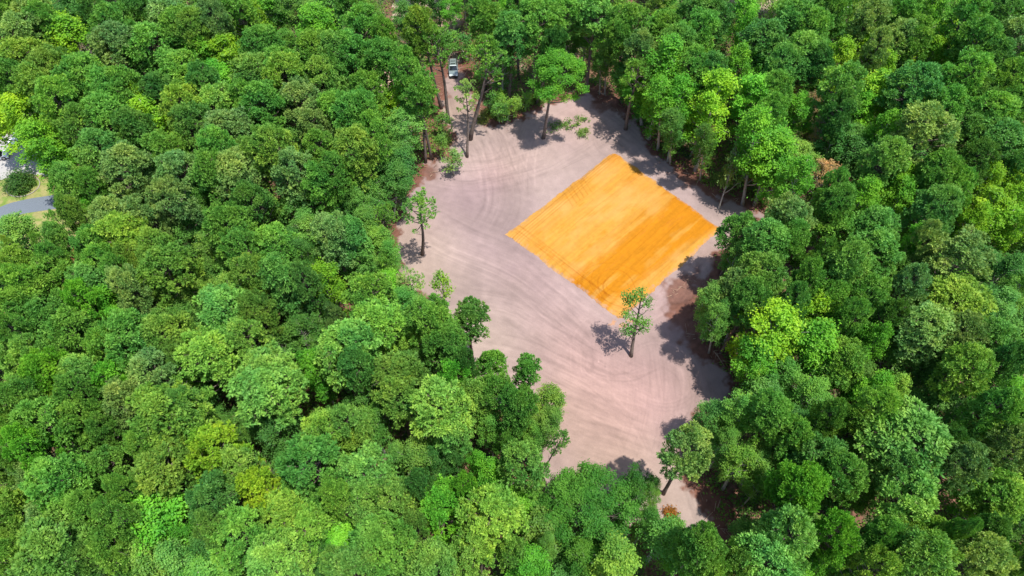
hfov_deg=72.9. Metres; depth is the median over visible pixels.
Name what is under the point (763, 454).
young tree
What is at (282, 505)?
pine tree
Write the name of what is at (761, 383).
young tree
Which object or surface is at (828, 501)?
young tree
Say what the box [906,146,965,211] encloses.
tree
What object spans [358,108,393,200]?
pine tree
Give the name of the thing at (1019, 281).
oak tree
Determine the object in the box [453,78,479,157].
pine tree
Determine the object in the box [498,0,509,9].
young tree
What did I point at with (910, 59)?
broadleaf tree
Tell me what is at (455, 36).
sapling
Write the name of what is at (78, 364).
pine tree
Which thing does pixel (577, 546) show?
oak tree
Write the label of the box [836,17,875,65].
broadleaf tree
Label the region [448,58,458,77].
parked car
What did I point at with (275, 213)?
oak tree
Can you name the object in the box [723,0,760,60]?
broadleaf tree
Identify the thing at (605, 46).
oak tree
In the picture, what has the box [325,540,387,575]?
pine tree
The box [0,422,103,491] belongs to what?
pine tree
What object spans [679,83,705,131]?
broadleaf tree
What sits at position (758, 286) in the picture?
pine tree
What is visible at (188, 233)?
oak tree
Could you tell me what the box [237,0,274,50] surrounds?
broadleaf tree
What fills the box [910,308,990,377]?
pine tree
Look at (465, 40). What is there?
sapling
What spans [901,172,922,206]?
broadleaf tree
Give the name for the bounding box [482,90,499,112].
sapling
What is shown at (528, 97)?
sapling
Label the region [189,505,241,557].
pine tree
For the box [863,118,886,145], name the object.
young tree
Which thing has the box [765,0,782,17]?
young tree
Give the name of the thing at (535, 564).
broadleaf tree
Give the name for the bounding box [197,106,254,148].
pine tree
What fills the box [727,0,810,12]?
sandy verge
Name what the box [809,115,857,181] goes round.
broadleaf tree
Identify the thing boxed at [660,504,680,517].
rusty shrub
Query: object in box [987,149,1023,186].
pine tree
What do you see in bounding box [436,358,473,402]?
pine tree
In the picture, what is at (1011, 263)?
oak tree
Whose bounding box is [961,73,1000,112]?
pine tree
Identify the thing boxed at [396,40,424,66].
pine tree
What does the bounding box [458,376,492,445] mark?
pine tree
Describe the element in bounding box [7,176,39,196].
bed edging
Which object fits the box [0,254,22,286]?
pine tree
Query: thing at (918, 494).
tree
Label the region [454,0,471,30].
young tree
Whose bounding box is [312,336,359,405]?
pine tree
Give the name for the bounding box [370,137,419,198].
oak tree
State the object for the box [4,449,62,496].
pine tree
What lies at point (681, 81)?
broadleaf tree
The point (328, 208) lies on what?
oak tree
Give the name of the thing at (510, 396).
pine tree
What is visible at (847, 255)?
tree
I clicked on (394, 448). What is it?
oak tree
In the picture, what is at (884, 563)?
tree
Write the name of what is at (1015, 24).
pine tree
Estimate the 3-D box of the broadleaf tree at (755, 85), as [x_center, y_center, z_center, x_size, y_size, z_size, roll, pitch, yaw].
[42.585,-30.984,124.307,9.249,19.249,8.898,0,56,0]
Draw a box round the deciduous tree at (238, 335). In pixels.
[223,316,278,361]
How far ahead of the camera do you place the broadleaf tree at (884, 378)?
89.80 m
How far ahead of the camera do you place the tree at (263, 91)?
111.77 m
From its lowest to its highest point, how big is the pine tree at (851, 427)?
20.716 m
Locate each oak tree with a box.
[48,0,95,26]
[147,284,168,312]
[161,295,200,336]
[165,269,198,307]
[165,289,192,316]
[170,213,207,257]
[173,191,207,239]
[178,315,201,343]
[180,265,223,321]
[188,183,214,227]
[189,383,226,415]
[190,230,227,277]
[212,406,260,454]
[213,270,239,306]
[239,195,285,227]
[246,405,302,460]
[259,331,302,360]
[270,0,304,37]
[275,122,304,176]
[275,283,315,345]
[277,188,315,230]
[279,310,325,353]
[285,206,317,256]
[286,236,320,281]
[303,536,327,575]
[305,292,333,328]
[313,182,345,215]
[330,184,353,217]
[336,242,379,279]
[338,184,375,218]
[341,370,378,407]
[350,202,381,266]
[354,144,390,200]
[356,402,394,455]
[363,223,402,271]
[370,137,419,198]
[376,238,409,284]
[378,160,413,219]
[384,105,427,161]
[385,439,408,476]
[391,0,413,44]
[391,434,444,480]
[392,285,417,325]
[395,320,428,354]
[421,442,452,480]
[439,441,469,476]
[476,408,503,456]
[492,426,513,459]
[515,405,546,448]
[517,420,545,449]
[533,378,566,427]
[533,401,563,451]
[536,530,559,561]
[539,457,642,565]
[558,532,594,575]
[588,46,611,94]
[592,38,619,94]
[611,0,628,14]
[615,460,657,510]
[629,505,661,544]
[632,513,689,571]
[643,473,661,508]
[689,399,727,439]
[693,279,722,340]
[699,297,732,353]
[708,425,740,470]
[713,388,761,452]
[717,238,746,279]
[717,439,768,493]
[722,307,747,343]
[739,469,775,506]
[762,353,805,391]
[781,135,824,187]
[782,372,834,416]
[785,88,815,139]
[800,352,847,406]
[822,131,876,184]
[827,116,867,168]
[835,482,876,515]
[871,253,910,289]
[872,338,925,382]
[875,216,918,261]
[900,354,958,392]
[913,373,959,424]
[921,398,975,442]
[949,415,1002,441]
[977,250,1023,289]
[981,281,1022,321]
[995,270,1023,312]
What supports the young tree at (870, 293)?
on the ground at (458, 26)
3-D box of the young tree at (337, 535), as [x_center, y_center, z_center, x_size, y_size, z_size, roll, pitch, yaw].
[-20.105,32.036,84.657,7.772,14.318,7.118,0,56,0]
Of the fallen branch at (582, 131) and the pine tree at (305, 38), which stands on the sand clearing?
the fallen branch at (582, 131)
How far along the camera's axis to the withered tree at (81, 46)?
129.66 m
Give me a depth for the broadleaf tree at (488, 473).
82.28 m
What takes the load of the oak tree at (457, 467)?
on the ground at (458, 26)
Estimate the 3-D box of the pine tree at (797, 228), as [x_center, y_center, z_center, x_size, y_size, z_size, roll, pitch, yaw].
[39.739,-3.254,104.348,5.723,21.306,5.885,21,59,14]
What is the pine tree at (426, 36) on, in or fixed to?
on the ground at (458, 26)
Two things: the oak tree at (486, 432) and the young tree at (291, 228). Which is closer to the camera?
the oak tree at (486, 432)
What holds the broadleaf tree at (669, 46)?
on the ground at (458, 26)
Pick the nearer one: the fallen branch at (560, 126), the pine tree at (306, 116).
the pine tree at (306, 116)
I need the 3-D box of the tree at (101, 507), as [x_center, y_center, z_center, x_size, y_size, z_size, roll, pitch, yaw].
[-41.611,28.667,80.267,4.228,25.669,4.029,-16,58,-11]
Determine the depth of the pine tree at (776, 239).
97.05 m
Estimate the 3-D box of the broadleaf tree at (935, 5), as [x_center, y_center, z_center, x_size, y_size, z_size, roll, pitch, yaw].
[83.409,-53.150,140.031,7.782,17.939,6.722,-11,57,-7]
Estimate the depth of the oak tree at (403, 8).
133.74 m
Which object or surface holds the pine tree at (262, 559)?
on the ground at (458, 26)
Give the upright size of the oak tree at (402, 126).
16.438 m
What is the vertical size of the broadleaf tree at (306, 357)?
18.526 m
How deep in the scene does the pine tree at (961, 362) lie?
85.59 m
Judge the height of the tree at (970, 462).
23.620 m
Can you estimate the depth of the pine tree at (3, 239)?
96.22 m
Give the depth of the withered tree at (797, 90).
124.17 m
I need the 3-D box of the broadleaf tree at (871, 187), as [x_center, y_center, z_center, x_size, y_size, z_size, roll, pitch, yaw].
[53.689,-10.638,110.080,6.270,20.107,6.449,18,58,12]
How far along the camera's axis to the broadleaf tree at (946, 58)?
126.20 m
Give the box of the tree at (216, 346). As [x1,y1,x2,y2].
[168,324,243,400]
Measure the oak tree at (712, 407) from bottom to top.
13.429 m
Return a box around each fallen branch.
[546,119,571,132]
[563,115,590,130]
[572,126,590,139]
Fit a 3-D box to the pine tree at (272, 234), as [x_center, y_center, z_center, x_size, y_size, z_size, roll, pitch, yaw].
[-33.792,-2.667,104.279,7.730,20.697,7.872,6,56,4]
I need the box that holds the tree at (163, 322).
[139,306,206,383]
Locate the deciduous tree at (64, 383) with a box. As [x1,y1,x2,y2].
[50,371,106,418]
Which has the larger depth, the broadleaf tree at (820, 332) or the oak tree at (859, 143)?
the oak tree at (859, 143)
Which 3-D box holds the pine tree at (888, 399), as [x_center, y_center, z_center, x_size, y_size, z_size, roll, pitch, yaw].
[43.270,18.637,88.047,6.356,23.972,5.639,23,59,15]
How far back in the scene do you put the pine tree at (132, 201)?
98.57 m
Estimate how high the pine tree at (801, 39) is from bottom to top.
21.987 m
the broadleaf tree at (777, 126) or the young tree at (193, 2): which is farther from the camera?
the young tree at (193, 2)
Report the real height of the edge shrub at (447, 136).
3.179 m
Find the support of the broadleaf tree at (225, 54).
on the ground at (458, 26)
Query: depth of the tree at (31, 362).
84.23 m
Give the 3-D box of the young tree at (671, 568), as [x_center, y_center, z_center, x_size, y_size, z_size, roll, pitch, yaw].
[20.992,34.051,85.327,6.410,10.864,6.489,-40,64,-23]
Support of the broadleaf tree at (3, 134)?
on the ground at (458, 26)
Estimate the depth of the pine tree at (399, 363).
84.88 m
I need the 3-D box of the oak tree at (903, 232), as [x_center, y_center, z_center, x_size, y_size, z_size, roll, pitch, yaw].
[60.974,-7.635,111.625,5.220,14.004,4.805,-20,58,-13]
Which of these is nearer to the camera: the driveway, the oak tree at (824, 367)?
the oak tree at (824, 367)
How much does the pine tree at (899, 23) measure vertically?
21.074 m
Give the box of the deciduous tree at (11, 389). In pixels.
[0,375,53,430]
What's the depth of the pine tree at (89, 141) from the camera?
105.56 m
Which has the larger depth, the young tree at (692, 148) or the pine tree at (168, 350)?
the young tree at (692, 148)
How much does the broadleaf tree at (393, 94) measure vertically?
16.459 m
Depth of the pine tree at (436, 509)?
77.01 m
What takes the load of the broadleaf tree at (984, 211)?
on the ground at (458, 26)
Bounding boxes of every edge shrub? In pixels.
[436,131,453,147]
[476,108,488,124]
[485,104,497,120]
[530,93,544,106]
[711,167,727,186]
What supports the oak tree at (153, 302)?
on the ground at (458, 26)
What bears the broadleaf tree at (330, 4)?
on the ground at (458, 26)
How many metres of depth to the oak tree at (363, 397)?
90.74 m
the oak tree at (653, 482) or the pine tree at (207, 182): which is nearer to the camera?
the oak tree at (653, 482)
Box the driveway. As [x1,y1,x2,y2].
[0,134,47,179]
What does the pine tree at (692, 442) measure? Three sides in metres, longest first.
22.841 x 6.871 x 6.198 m
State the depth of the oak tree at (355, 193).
108.53 m
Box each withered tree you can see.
[74,42,93,55]
[785,72,813,119]
[794,90,821,142]
[806,155,839,204]
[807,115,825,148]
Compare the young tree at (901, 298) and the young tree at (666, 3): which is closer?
the young tree at (901, 298)
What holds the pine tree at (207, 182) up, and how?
on the ground at (458, 26)
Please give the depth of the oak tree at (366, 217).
106.15 m
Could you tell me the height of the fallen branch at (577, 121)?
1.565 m
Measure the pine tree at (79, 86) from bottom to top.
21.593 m
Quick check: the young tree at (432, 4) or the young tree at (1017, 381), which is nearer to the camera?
the young tree at (1017, 381)
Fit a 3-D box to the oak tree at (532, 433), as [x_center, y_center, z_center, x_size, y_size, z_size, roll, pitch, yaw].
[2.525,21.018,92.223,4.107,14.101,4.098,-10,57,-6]
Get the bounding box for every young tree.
[0,210,43,256]
[3,367,26,396]
[68,424,121,454]
[121,175,160,223]
[174,553,247,575]
[182,0,196,5]
[191,364,221,401]
[195,256,220,282]
[210,258,240,284]
[265,1,294,46]
[270,443,288,483]
[276,27,296,51]
[276,226,321,263]
[277,463,329,501]
[292,180,320,212]
[315,366,338,394]
[317,236,346,271]
[318,515,355,561]
[325,402,357,455]
[349,175,395,224]
[364,0,382,38]
[373,267,408,306]
[390,326,412,353]
[400,0,426,6]
[407,342,437,375]
[409,293,427,313]
[426,0,448,31]
[439,0,463,34]
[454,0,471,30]
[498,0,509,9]
[499,478,542,534]
[514,489,561,532]
[520,499,577,565]
[541,559,584,575]
[550,568,569,575]
[564,24,583,68]
[567,23,599,74]
[574,511,630,564]
[645,0,670,15]
[649,0,677,11]
[660,530,706,575]
[668,2,685,19]
[682,114,709,156]
[707,32,727,70]
[721,235,757,264]
[726,511,758,545]
[728,372,787,425]
[730,0,764,13]
[732,436,777,491]
[742,514,795,545]
[762,155,792,194]
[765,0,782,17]
[791,403,815,430]
[792,457,842,513]
[794,73,824,108]
[801,510,827,564]
[805,566,814,575]
[807,110,821,139]
[809,221,842,251]
[823,418,867,459]
[825,22,839,42]
[833,27,846,51]
[834,359,879,402]
[852,273,896,324]
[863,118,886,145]
[873,288,918,320]
[880,142,927,172]
[896,379,936,411]
[911,223,953,263]
[928,253,959,276]
[939,462,1022,533]
[949,254,971,274]
[957,244,1004,283]
[973,372,1023,412]
[981,431,1021,475]
[995,300,1023,337]
[998,305,1023,338]
[1008,514,1023,541]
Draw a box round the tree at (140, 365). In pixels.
[125,345,187,403]
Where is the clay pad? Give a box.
[505,153,717,318]
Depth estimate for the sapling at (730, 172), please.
118.83 m
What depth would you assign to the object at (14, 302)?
89.52 m
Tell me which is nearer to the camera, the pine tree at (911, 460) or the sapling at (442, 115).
the pine tree at (911, 460)
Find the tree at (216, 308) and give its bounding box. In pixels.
[191,281,262,344]
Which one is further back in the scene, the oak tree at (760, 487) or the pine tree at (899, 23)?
the pine tree at (899, 23)
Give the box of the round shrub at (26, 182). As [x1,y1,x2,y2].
[0,166,37,198]
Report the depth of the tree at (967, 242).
96.18 m
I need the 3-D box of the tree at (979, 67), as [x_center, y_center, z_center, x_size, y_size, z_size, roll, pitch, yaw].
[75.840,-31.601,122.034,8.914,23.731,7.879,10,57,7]
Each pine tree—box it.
[0,0,18,41]
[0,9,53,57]
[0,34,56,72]
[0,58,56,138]
[0,234,27,253]
[0,242,43,274]
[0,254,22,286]
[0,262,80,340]
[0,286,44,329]
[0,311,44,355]
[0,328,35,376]
[0,414,53,456]
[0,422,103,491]
[0,444,20,493]
[0,485,32,541]
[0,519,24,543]
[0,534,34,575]
[3,332,57,373]
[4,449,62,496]
[7,395,109,468]
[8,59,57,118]
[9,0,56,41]
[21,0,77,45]
[23,254,75,310]
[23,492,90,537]
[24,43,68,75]
[27,230,54,255]
[31,72,96,157]
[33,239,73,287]
[40,220,81,258]
[42,209,74,236]
[47,160,96,204]
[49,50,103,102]
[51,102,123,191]
[53,192,90,232]
[56,353,134,417]
[59,72,90,103]
[59,276,115,329]
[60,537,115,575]
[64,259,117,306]
[67,127,142,214]
[68,222,112,263]
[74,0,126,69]
[74,166,111,208]
[75,88,132,137]
[80,241,112,283]
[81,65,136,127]
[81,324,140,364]
[84,193,123,239]
[84,411,129,458]
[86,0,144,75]
[86,18,151,72]
[89,357,132,418]
[90,209,153,250]
[96,139,156,199]
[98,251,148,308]
[99,471,173,523]
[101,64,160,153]
[103,263,161,316]
[109,105,157,153]
[111,240,138,269]
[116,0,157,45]
[117,20,174,74]
[120,192,178,244]
[122,427,191,490]
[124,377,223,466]
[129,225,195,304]
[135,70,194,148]
[135,239,206,309]
[136,128,193,173]
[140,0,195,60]
[144,174,203,255]
[152,148,204,202]
[154,48,202,84]
[157,3,204,55]
[157,77,214,121]
[158,431,202,473]
[161,338,225,415]
[165,385,215,427]
[167,100,222,153]
[171,6,214,59]
[184,59,223,109]
[186,147,246,243]
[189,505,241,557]
[194,124,237,158]
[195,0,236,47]
[195,80,236,139]
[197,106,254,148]
[201,200,263,261]
[205,145,266,201]
[216,224,280,320]
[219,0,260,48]
[226,251,281,325]
[226,355,309,442]
[227,51,278,129]
[228,77,272,161]
[229,179,279,247]
[232,340,308,421]
[233,464,286,521]
[234,134,286,228]
[235,23,287,106]
[236,287,283,344]
[245,526,317,575]
[246,121,300,223]
[249,220,308,306]
[255,251,313,343]
[256,486,307,549]
[258,43,302,119]
[270,145,324,207]
[274,431,347,511]
[284,500,341,566]
[289,256,326,329]
[295,27,323,72]
[296,107,334,156]
[297,160,339,212]
[300,407,362,465]
[301,127,344,173]
[309,209,358,300]
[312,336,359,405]
[313,53,349,89]
[315,28,356,84]
[315,87,347,157]
[317,149,357,205]
[317,316,382,390]
[317,475,359,526]
[318,542,344,575]
[322,301,346,328]
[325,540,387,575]
[327,88,379,133]
[329,122,379,215]
[330,28,373,83]
[330,402,375,469]
[333,0,368,34]
[335,214,374,270]
[336,344,377,393]
[336,439,397,509]
[338,0,377,91]
[339,271,403,323]
[341,475,391,525]
[346,68,388,117]
[346,509,418,575]
[348,292,407,357]
[349,86,386,190]
[358,35,404,136]
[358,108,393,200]
[368,474,422,539]
[369,349,429,416]
[370,13,400,106]
[373,202,400,239]
[373,371,419,438]
[388,44,422,152]
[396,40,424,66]
[396,268,425,293]
[399,72,438,159]
[400,3,443,109]
[400,508,431,545]
[401,185,440,255]
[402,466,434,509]
[402,536,462,575]
[403,292,459,372]
[404,373,477,452]
[412,66,439,163]
[415,473,478,544]
[418,24,458,123]
[421,318,470,373]
[430,405,476,465]
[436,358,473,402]
[448,470,478,522]
[450,522,499,575]
[451,346,479,383]
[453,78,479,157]
[453,295,490,357]
[455,482,532,564]
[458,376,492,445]
[463,34,507,140]
[465,0,501,90]
[475,349,508,381]
[477,370,515,440]
[493,8,535,99]
[494,381,532,437]
[495,534,529,573]
[496,438,550,495]
[504,0,532,79]
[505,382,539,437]
[512,0,568,95]
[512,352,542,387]
[534,23,568,103]
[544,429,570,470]
[545,0,584,40]
[569,0,612,90]
[603,1,652,102]
[604,18,633,103]
[619,57,654,130]
[621,26,657,120]
[648,7,681,84]
[656,419,714,495]
[657,22,699,93]
[667,42,711,113]
[668,520,729,575]
[670,0,710,72]
[677,5,720,57]
[687,546,732,575]
[689,50,729,140]
[696,0,735,48]
[707,264,756,343]
[714,210,760,276]
[714,546,758,575]
[719,274,772,354]
[723,250,792,339]
[723,527,806,575]
[732,17,788,95]
[739,387,795,447]
[740,217,795,270]
[744,90,791,182]
[752,68,793,107]
[760,41,804,90]
[763,413,815,462]
[766,215,811,267]
[772,0,813,36]
[777,280,812,332]
[781,29,828,87]
[782,430,850,489]
[787,1,835,59]
[787,255,827,301]
[788,40,835,130]
[791,235,839,288]
[795,278,852,354]
[797,0,852,85]
[797,196,858,269]
[803,396,851,438]
[804,165,850,242]
[804,334,868,405]
[830,403,882,451]
[841,444,921,510]
[842,0,892,48]
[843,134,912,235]
[843,384,905,439]
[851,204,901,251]
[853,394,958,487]
[862,297,910,341]
[875,519,919,548]
[876,0,925,46]
[879,516,983,572]
[880,16,920,69]
[893,14,935,67]
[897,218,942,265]
[902,514,960,568]
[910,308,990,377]
[919,419,969,461]
[921,82,969,145]
[925,341,999,401]
[937,35,1016,138]
[938,421,1023,493]
[941,107,991,152]
[945,340,1023,414]
[946,164,978,217]
[954,386,1023,435]
[959,55,1023,145]
[960,510,1012,543]
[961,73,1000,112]
[965,315,1023,365]
[972,84,1023,161]
[987,0,1023,37]
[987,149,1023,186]
[998,542,1023,575]
[1001,15,1023,56]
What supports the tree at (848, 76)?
on the ground at (458, 26)
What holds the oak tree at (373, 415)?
on the ground at (458, 26)
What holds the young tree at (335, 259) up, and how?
on the ground at (458, 26)
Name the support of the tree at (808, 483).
on the ground at (458, 26)
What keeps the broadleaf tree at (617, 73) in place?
on the ground at (458, 26)
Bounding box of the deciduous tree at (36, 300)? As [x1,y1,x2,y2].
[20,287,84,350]
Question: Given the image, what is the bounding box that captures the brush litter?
[387,49,762,544]
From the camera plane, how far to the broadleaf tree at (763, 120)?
111.35 m
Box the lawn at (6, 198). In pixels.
[0,150,78,250]
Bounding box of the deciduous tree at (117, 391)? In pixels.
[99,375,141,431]
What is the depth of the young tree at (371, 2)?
144.10 m
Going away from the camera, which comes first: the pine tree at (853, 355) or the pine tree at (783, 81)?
the pine tree at (853, 355)
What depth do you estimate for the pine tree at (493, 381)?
82.87 m
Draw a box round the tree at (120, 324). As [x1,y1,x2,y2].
[90,307,170,378]
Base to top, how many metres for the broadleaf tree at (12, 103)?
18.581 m
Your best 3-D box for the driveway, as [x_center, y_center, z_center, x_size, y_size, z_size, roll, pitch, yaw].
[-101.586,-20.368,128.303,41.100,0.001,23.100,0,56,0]
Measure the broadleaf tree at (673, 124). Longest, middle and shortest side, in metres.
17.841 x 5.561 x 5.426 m
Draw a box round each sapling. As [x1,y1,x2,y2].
[429,268,455,301]
[430,130,449,157]
[434,110,454,132]
[436,29,453,57]
[441,147,466,175]
[447,29,463,51]
[453,31,471,61]
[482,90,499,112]
[490,87,507,101]
[490,101,504,122]
[496,96,507,120]
[499,103,509,122]
[505,96,520,121]
[507,93,524,113]
[519,89,532,111]
[717,145,747,209]
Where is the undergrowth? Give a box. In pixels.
[0,0,1023,575]
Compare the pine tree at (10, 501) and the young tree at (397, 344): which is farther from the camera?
the young tree at (397, 344)
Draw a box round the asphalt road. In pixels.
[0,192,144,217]
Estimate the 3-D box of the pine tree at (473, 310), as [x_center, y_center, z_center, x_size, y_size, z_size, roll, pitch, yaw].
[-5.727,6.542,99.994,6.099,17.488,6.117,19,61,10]
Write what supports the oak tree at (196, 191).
on the ground at (458, 26)
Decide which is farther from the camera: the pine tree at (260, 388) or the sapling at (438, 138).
the sapling at (438, 138)
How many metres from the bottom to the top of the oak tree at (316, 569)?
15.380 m
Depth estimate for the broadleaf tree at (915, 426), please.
78.88 m
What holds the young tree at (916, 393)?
on the ground at (458, 26)
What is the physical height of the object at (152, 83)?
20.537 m
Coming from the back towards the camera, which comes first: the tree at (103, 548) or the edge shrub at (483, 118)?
the edge shrub at (483, 118)
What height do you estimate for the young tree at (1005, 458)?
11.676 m
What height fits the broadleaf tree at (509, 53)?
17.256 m
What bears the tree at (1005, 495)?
on the ground at (458, 26)
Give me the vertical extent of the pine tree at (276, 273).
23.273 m
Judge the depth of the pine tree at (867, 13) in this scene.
124.81 m
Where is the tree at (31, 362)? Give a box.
[16,345,68,393]
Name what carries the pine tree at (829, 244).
on the ground at (458, 26)
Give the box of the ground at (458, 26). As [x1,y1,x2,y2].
[0,0,1023,575]
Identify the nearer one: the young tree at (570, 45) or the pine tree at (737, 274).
the pine tree at (737, 274)
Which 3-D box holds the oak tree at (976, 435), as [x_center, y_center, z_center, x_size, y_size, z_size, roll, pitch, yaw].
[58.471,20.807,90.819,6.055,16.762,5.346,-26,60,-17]
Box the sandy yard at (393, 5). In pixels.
[392,0,449,18]
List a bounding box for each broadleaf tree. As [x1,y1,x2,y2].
[0,81,36,154]
[0,91,54,154]
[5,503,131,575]
[12,113,80,195]
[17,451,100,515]
[33,137,76,192]
[42,7,100,66]
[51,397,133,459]
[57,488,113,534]
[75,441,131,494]
[79,198,103,215]
[80,283,124,324]
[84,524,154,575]
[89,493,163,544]
[109,484,198,568]
[114,532,182,575]
[122,79,162,125]
[126,93,169,152]
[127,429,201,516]
[153,533,221,575]
[165,519,196,554]
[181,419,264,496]
[183,33,217,82]
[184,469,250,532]
[185,531,239,565]
[203,57,238,100]
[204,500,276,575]
[206,32,257,73]
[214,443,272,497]
[216,14,242,53]
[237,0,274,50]
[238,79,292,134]
[253,0,292,38]
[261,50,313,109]
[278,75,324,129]
[293,0,340,50]
[293,346,337,405]
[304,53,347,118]
[307,256,349,318]
[312,0,354,31]
[379,82,419,141]
[465,448,487,480]
[476,453,510,488]
[484,33,517,89]
[502,541,555,575]
[525,46,589,139]
[584,530,642,575]
[606,60,631,110]
[618,73,647,126]
[618,287,654,357]
[640,74,678,150]
[641,33,685,139]
[656,69,699,162]
[656,106,685,164]
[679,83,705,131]
[681,64,742,172]
[691,121,716,180]
[718,39,754,120]
[721,292,806,376]
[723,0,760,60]
[726,71,776,153]
[729,5,759,73]
[730,334,778,392]
[731,101,775,205]
[734,44,766,113]
[734,106,790,179]
[740,127,803,206]
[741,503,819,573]
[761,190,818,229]
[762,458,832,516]
[770,153,815,199]
[776,314,841,382]
[792,281,839,342]
[801,546,844,575]
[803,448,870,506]
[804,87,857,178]
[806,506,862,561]
[809,34,858,117]
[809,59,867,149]
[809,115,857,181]
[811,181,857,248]
[813,528,873,575]
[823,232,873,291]
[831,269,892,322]
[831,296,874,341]
[835,320,893,388]
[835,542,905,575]
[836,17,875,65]
[836,367,895,404]
[837,174,885,239]
[838,0,865,49]
[839,226,872,249]
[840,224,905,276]
[840,319,882,356]
[841,30,873,88]
[849,67,902,136]
[850,89,878,126]
[852,108,901,177]
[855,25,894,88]
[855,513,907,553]
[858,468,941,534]
[859,46,900,96]
[861,158,916,210]
[862,173,920,221]
[871,80,909,120]
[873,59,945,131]
[875,47,916,112]
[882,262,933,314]
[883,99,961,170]
[886,220,928,267]
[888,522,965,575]
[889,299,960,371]
[892,371,912,397]
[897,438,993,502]
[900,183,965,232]
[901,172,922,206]
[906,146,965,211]
[912,34,952,87]
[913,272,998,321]
[916,16,964,58]
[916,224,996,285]
[917,45,962,78]
[921,0,952,37]
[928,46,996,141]
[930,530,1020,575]
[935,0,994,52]
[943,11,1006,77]
[949,182,1013,246]
[949,200,996,237]
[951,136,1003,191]
[953,158,1008,219]
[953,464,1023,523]
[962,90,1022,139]
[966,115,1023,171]
[970,198,1023,249]
[976,165,1023,211]
[985,234,1023,284]
[992,214,1023,259]
[1003,180,1023,224]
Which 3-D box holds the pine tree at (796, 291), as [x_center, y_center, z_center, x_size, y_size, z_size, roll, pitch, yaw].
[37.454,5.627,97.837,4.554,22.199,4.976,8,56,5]
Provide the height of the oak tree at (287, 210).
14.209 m
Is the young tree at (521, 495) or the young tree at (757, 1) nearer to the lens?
the young tree at (521, 495)
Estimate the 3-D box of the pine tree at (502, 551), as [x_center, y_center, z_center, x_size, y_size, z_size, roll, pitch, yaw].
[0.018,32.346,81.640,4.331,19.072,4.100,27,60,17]
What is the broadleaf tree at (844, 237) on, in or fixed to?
on the ground at (458, 26)
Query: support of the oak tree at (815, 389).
on the ground at (458, 26)
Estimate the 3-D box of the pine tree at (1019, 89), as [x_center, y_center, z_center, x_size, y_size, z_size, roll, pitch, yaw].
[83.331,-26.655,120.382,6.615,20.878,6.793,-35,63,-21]
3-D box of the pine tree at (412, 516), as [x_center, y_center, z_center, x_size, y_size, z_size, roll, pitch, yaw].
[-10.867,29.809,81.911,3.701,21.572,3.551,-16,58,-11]
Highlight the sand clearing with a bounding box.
[375,37,771,575]
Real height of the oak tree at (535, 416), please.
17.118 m
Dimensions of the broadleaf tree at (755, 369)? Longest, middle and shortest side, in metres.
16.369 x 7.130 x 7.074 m
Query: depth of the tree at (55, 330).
87.99 m
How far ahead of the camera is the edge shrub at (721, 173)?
126.60 m
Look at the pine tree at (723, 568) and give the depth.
71.01 m
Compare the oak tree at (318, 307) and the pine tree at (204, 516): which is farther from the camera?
the oak tree at (318, 307)
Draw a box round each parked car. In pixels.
[0,150,8,159]
[7,135,17,144]
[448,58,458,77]
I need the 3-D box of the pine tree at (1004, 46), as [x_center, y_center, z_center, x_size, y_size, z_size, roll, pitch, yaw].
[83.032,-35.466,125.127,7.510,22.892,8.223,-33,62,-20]
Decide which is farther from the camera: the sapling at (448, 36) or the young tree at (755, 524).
the sapling at (448, 36)
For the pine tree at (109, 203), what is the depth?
97.27 m
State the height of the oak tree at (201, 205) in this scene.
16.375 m
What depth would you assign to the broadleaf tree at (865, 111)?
119.12 m
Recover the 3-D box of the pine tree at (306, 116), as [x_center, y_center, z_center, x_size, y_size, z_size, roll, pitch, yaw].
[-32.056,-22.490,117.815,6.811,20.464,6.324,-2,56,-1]
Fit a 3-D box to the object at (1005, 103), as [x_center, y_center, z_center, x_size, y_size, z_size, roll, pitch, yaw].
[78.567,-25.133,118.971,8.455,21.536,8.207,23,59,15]
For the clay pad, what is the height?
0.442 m
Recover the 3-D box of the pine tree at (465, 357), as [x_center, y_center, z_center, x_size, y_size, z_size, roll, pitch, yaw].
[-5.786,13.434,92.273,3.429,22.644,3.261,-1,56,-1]
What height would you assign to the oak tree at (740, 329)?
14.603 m
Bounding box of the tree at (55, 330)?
[35,303,99,360]
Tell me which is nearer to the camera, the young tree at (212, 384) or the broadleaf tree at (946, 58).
the young tree at (212, 384)
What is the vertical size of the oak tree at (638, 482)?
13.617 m
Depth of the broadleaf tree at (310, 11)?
132.40 m
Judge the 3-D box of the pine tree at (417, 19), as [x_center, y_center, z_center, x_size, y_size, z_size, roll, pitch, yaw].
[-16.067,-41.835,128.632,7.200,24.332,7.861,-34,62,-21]

